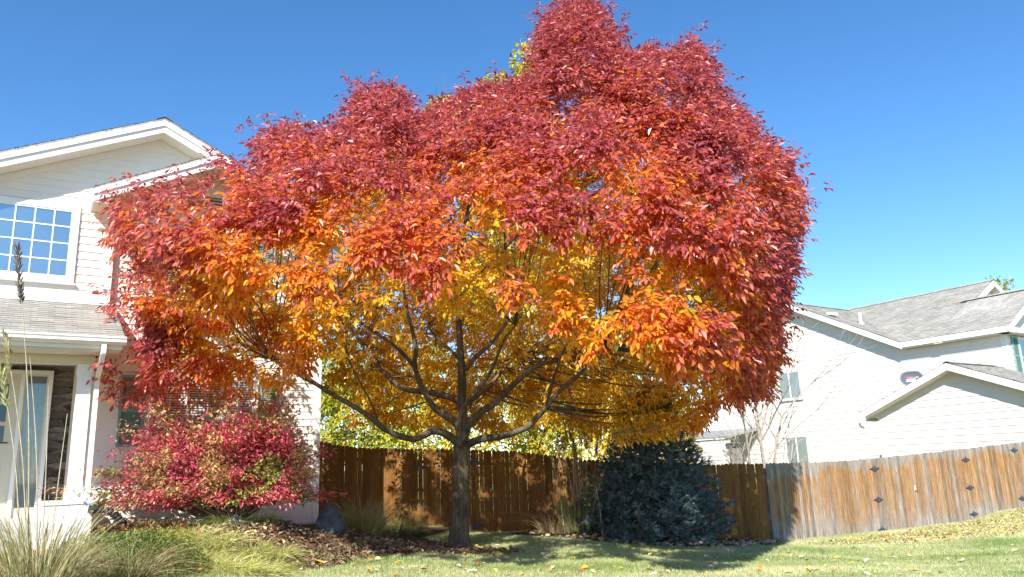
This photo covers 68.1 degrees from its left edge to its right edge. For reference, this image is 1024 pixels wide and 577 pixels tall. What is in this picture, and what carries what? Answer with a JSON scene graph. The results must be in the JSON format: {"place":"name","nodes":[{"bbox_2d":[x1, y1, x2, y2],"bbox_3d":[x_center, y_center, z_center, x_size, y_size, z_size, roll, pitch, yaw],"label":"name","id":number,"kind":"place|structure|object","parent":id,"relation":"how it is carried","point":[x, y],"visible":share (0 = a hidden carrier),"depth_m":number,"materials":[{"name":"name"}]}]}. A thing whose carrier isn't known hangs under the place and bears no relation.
{"place":"outdoors","nodes":[
{"label":"outdoors","id":0,"kind":"place"},
{"bbox_2d":[0,241,159,576],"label":"plume grass","id":1,"kind":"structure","parent":0,"point":[19,568],"depth_m":7.37,"materials":[{"name":"beige plant"}]},
{"bbox_2d":[0,0,1023,470],"label":"sky","id":2,"kind":"structure","parent":0,"point":[912,110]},
{"bbox_2d":[155,464,1023,576],"bbox_3d":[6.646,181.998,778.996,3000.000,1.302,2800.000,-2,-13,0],"label":"lawn","id":3,"kind":"structure","parent":0,"point":[316,552],"depth_m":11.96,"materials":[{"name":"plant"}]},
{"bbox_2d":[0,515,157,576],"bbox_3d":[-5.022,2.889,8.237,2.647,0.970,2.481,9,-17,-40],"label":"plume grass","id":4,"kind":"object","parent":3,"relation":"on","point":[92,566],"depth_m":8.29,"materials":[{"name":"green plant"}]},
{"bbox_2d":[0,117,348,551],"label":"house","id":5,"kind":"structure","parent":3,"relation":"on","point":[50,198],"depth_m":13.30,"materials":[{"name":"paint"}]},
{"bbox_2d":[0,373,21,518],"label":"front door","id":6,"kind":"structure","parent":5,"relation":"in","point":[6,447],"depth_m":12.67,"materials":[{"name":"beige paint"}]},
{"bbox_2d":[0,196,80,285],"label":"window","id":7,"kind":"structure","parent":5,"relation":"in","point":[47,232],"depth_m":13.24,"materials":[{"name":"glass"}]},
{"bbox_2d":[87,505,128,531],"bbox_3d":[-6.204,3.594,11.690,0.625,0.524,0.124,6,-15,-32],"label":"drain hose","id":8,"kind":"object","parent":5,"relation":"attached to","point":[114,515],"visible":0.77,"depth_m":11.69,"materials":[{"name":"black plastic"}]},
{"bbox_2d":[145,375,258,447],"bbox_3d":[-5.748,2.304,14.174,2.000,1.350,0.090,6,-15,-32],"label":"window","id":9,"kind":"structure","parent":5,"relation":"in","point":[255,386],"depth_m":14.19,"materials":[{"name":"white paint"}]},
{"bbox_2d":[178,237,250,292],"bbox_3d":[-5.807,-0.447,14.840,1.400,1.170,0.090,6,-15,-32],"label":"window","id":10,"kind":"structure","parent":5,"relation":"in","point":[188,237],"depth_m":14.67,"materials":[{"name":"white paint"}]},
{"bbox_2d":[2,521,447,574],"bbox_3d":[-5.454,4.219,12.409,5.876,0.903,13.319,-13,-17,40],"label":"planting bed","id":11,"kind":"object","parent":3,"relation":"on","point":[386,535],"visible":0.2,"depth_m":12.28,"materials":[{"name":"brown soil"}]},
{"bbox_2d":[55,529,210,576],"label":"ground shrub","id":12,"kind":"object","parent":11,"relation":"on","point":[108,538],"visible":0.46,"depth_m":10.15,"materials":[{"name":"green plant"}]},
{"bbox_2d":[100,533,175,554],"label":"sedge clump","id":13,"kind":"object","parent":11,"relation":"on","point":[144,545],"visible":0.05,"depth_m":11.06,"materials":[{"name":"green plant"}]},
{"bbox_2d":[85,516,201,546],"bbox_3d":[-5.856,3.838,11.833,2.019,0.512,1.076,-2,-13,0],"label":"ground shrub","id":14,"kind":"object","parent":11,"relation":"on","point":[180,522],"visible":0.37,"depth_m":11.86,"materials":[{"name":"green plant"}]},
{"bbox_2d":[101,527,203,557],"bbox_3d":[-5.312,3.812,11.226,1.540,0.548,1.053,-2,-13,0],"label":"ground shrub","id":15,"kind":"object","parent":11,"relation":"on","point":[174,531],"visible":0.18,"depth_m":11.30,"materials":[{"name":"green plant"}]},
{"bbox_2d":[71,518,237,576],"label":"fountain grass","id":16,"kind":"object","parent":11,"relation":"on","point":[145,571],"depth_m":9.15,"materials":[{"name":"green plant"}]},
{"bbox_2d":[138,522,234,555],"bbox_3d":[-5.138,3.891,11.739,1.899,0.634,2.077,9,-17,-41],"label":"sedge clump","id":17,"kind":"object","parent":11,"relation":"on","point":[187,531],"visible":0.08,"depth_m":11.65,"materials":[{"name":"green plant"}]},
{"bbox_2d":[82,517,292,576],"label":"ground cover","id":18,"kind":"object","parent":11,"relation":"on","point":[251,529],"visible":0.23,"depth_m":11.83,"materials":[{"name":"brown plant"}]},
{"bbox_2d":[27,384,351,522],"bbox_3d":[-5.308,2.803,12.564,5.134,2.351,2.808,-2,-13,0],"label":"burning bush","id":19,"kind":"object","parent":11,"relation":"on","point":[240,468],"visible":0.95,"depth_m":12.17,"materials":[{"name":"red plant"}]},
{"bbox_2d":[145,544,245,574],"bbox_3d":[-4.431,3.887,10.633,2.244,0.700,2.120,-2,-13,0],"label":"sedge clump","id":20,"kind":"object","parent":11,"relation":"on","point":[210,554],"visible":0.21,"depth_m":10.48,"materials":[{"name":"green plant"}]},
{"bbox_2d":[164,521,236,547],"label":"sedge clump","id":21,"kind":"object","parent":11,"relation":"on","point":[210,534],"visible":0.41,"depth_m":11.48,"materials":[{"name":"green plant"}]},
{"bbox_2d":[179,541,250,562],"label":"sedge clump","id":22,"kind":"object","parent":11,"relation":"on","point":[216,552],"visible":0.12,"depth_m":10.87,"materials":[{"name":"green plant"}]},
{"bbox_2d":[172,544,276,576],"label":"sedge clump","id":23,"kind":"object","parent":11,"relation":"on","point":[225,559],"visible":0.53,"depth_m":10.33,"materials":[{"name":"green plant"}]},
{"bbox_2d":[188,507,271,533],"bbox_3d":[-4.492,3.812,12.350,2.124,0.621,1.817,-2,-13,0],"label":"sedge clump","id":24,"kind":"object","parent":11,"relation":"on","point":[216,522],"visible":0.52,"depth_m":12.15,"materials":[{"name":"green plant"}]},
{"bbox_2d":[180,521,280,551],"bbox_3d":[-4.421,3.859,11.546,1.865,0.612,1.750,-2,-13,0],"label":"sedge clump","id":25,"kind":"object","parent":11,"relation":"on","point":[214,543],"visible":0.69,"depth_m":11.30,"materials":[{"name":"green plant"}]},
{"bbox_2d":[227,514,244,524],"bbox_3d":[-4.471,3.782,12.254,0.320,0.251,0.348,-2,-13,0],"label":"boulder","id":26,"kind":"object","parent":11,"relation":"on","point":[238,520],"visible":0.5,"depth_m":12.15,"materials":[{"name":"stone"}]},
{"bbox_2d":[196,549,299,576],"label":"sedge clump","id":27,"kind":"object","parent":11,"relation":"on","point":[246,569],"visible":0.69,"depth_m":10.30,"materials":[{"name":"green plant"}]},
{"bbox_2d":[210,534,304,560],"bbox_3d":[-3.925,3.977,11.373,1.661,0.590,1.675,-2,-13,0],"label":"sedge clump","id":28,"kind":"object","parent":11,"relation":"on","point":[264,547],"visible":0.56,"depth_m":11.23,"materials":[{"name":"green plant"}]},
{"bbox_2d":[249,505,296,524],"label":"sedge clump","id":29,"kind":"object","parent":11,"relation":"on","point":[273,516],"visible":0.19,"depth_m":12.86,"materials":[{"name":"green plant"}]},
{"bbox_2d":[237,552,313,576],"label":"sedge clump","id":30,"kind":"object","parent":11,"relation":"on","point":[279,571],"visible":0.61,"depth_m":10.58,"materials":[{"name":"green plant"}]},
{"bbox_2d":[251,539,317,564],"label":"sedge clump","id":31,"kind":"object","parent":11,"relation":"on","point":[293,550],"visible":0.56,"depth_m":11.45,"materials":[{"name":"green plant"}]},
{"bbox_2d":[314,503,346,534],"bbox_3d":[-3.092,4.038,13.014,0.602,0.706,0.627,-6,-14,15],"label":"boulder","id":32,"kind":"object","parent":11,"relation":"on","point":[330,519],"visible":0.69,"depth_m":12.84,"materials":[{"name":"stone"}]},
{"bbox_2d":[326,536,373,548],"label":"sedge clump","id":33,"kind":"object","parent":11,"relation":"on","point":[359,544],"visible":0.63,"depth_m":12.35,"materials":[{"name":"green plant"}]},
{"bbox_2d":[316,491,417,537],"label":"fountain grass","id":34,"kind":"object","parent":11,"relation":"on","point":[364,525],"depth_m":13.80,"materials":[{"name":"green plant"}]},
{"bbox_2d":[254,518,524,569],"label":"leaf litter","id":35,"kind":"object","parent":11,"relation":"on","point":[433,546],"visible":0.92,"depth_m":12.42,"materials":[{"name":"brown plant"}]},
{"bbox_2d":[365,505,448,534],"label":"fountain grass","id":36,"kind":"object","parent":11,"relation":"on","point":[402,526],"depth_m":16.27,"materials":[{"name":"green plant"}]},
{"bbox_2d":[382,523,436,538],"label":"sedge clump","id":37,"kind":"object","parent":11,"relation":"on","point":[410,534],"visible":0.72,"depth_m":15.83,"materials":[{"name":"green plant"}]},
{"bbox_2d":[320,336,475,477],"bbox_3d":[-6.390,5.710,33.858,9.822,7.980,4.431,-2,-13,0],"label":"background tree","id":38,"kind":"object","parent":3,"relation":"on","point":[334,409],"visible":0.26,"depth_m":32.94,"materials":[{"name":"yellow plant"}]},
{"bbox_2d":[86,0,833,546],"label":"ash tree","id":39,"kind":"object","parent":3,"relation":"on","point":[740,264],"visible":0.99,"depth_m":11.40,"materials":[{"name":"red plant"}]},
{"bbox_2d":[419,40,614,432],"bbox_3d":[0.172,-1.609,38.360,10.232,24.214,4.172,-2,-13,0],"label":"poplar tree","id":40,"kind":"object","parent":3,"relation":"on","point":[519,65],"visible":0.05,"depth_m":39.16,"materials":[{"name":"yellow plant"}]},
{"bbox_2d":[439,333,632,484],"bbox_3d":[1.235,5.582,32.779,8.804,7.599,4.219,-2,-13,0],"label":"background tree","id":41,"kind":"object","parent":3,"relation":"on","point":[530,445],"visible":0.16,"depth_m":31.81,"materials":[{"name":"yellow plant"}]},
{"bbox_2d":[318,441,770,539],"bbox_3d":[0.635,4.863,18.186,10.921,2.829,0.201,-2,-13,-1],"label":"privacy fence","id":42,"kind":"object","parent":3,"relation":"on","point":[407,475],"visible":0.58,"depth_m":18.13,"materials":[{"name":"brown wood"}]},
{"bbox_2d":[511,531,779,546],"bbox_3d":[3.006,5.592,16.761,6.360,0.513,2.760,-2,-13,0],"label":"planting bed","id":43,"kind":"object","parent":3,"relation":"on","point":[629,542],"visible":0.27,"depth_m":16.42,"materials":[{"name":"brown soil"}]},
{"bbox_2d":[487,493,584,533],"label":"reed grass","id":44,"kind":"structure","parent":43,"relation":"on","point":[550,527],"depth_m":16.84,"materials":[{"name":"green plant"}]},
{"bbox_2d":[531,425,604,535],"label":"reed grass","id":45,"kind":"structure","parent":43,"relation":"on","point":[573,528],"depth_m":16.95,"materials":[{"name":"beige plant"}]},
{"bbox_2d":[580,465,619,536],"bbox_3d":[1.822,4.477,15.842,0.818,1.542,0.588,-6,-14,16],"label":"sapling","id":46,"kind":"object","parent":43,"relation":"on","point":[595,492],"visible":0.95,"depth_m":15.92,"materials":[{"name":"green plant"}]},
{"bbox_2d":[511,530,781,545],"bbox_3d":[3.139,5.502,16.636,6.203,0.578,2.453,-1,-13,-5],"label":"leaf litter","id":47,"kind":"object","parent":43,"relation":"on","point":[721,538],"visible":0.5,"depth_m":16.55,"materials":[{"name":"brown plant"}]},
{"bbox_2d":[576,375,738,544],"bbox_3d":[3.097,3.745,16.787,3.543,3.932,3.596,-2,-13,0],"label":"blue spruce","id":48,"kind":"object","parent":43,"relation":"on","point":[683,508],"visible":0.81,"depth_m":15.98,"materials":[{"name":"plant"}]},
{"bbox_2d":[589,336,701,463],"bbox_3d":[5.406,5.394,31.215,4.724,7.187,3.136,-2,-13,0],"label":"background tree","id":49,"kind":"object","parent":3,"relation":"on","point":[606,444],"visible":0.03,"depth_m":30.56,"materials":[{"name":"yellow plant"}]},
{"bbox_2d":[665,427,760,493],"bbox_3d":[9.896,8.798,38.127,2.370,3.300,5.000,6,-15,-32],"label":"patio cover","id":50,"kind":"object","parent":3,"relation":"on","point":[715,454],"visible":0.06,"depth_m":36.81,"materials":[{"name":"white paint"}]},
{"bbox_2d":[726,442,744,487],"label":"stone pillar","id":51,"kind":"structure","parent":3,"relation":"on","point":[734,448],"depth_m":35.32,"materials":[{"name":"stone"}]},
{"bbox_2d":[697,315,879,494],"bbox_3d":[9.270,4.104,26.447,6.629,7.346,5.297,-2,-13,0],"label":"bare tree","id":52,"kind":"object","parent":3,"relation":"on","point":[757,423],"visible":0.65,"depth_m":26.20,"materials":[{"name":"brown plant"}]},
{"bbox_2d":[713,279,1023,489],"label":"house","id":53,"kind":"structure","parent":3,"relation":"on","point":[960,348],"depth_m":31.55,"materials":[{"name":"paint"}]},
{"bbox_2d":[777,370,802,401],"bbox_3d":[13.123,4.608,35.874,0.090,1.370,1.350,6,-15,-32],"label":"window","id":54,"kind":"structure","parent":53,"relation":"in","point":[791,393],"depth_m":35.81,"materials":[{"name":"glass"}]},
{"bbox_2d":[784,435,810,463],"bbox_3d":[13.245,7.545,35.202,0.055,1.380,1.290,6,-15,-32],"label":"window","id":55,"kind":"structure","parent":53,"relation":"in","point":[804,447],"depth_m":35.15,"materials":[{"name":"glass"}]},
{"bbox_2d":[900,371,922,384],"bbox_3d":[14.919,3.452,28.152,0.769,0.849,0.715,-2,-13,0],"label":"satellite dish","id":56,"kind":"object","parent":53,"relation":"on","point":[907,377],"visible":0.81,"depth_m":28.41,"materials":[{"name":"grey metal"}]},
{"bbox_2d":[1017,337,1023,370],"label":"window","id":57,"kind":"structure","parent":53,"relation":"in","point":[1020,339],"depth_m":28.60,"materials":[{"name":"glass"}]},
{"bbox_2d":[764,441,1023,540],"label":"privacy fence","id":58,"kind":"object","parent":3,"relation":"on","point":[805,500],"visible":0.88,"depth_m":19.82,"materials":[{"name":"brown wood"}]},
{"bbox_2d":[795,507,1023,544],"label":"leaf litter","id":59,"kind":"object","parent":3,"relation":"on","point":[993,527],"visible":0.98,"depth_m":17.76,"materials":[{"name":"yellow plant"}]},
{"bbox_2d":[984,275,1015,291],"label":"distant tree","id":60,"kind":"object","parent":3,"relation":"on","point":[1004,286],"visible":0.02,"depth_m":52.75,"materials":[{"name":"green plant"}]}
]}

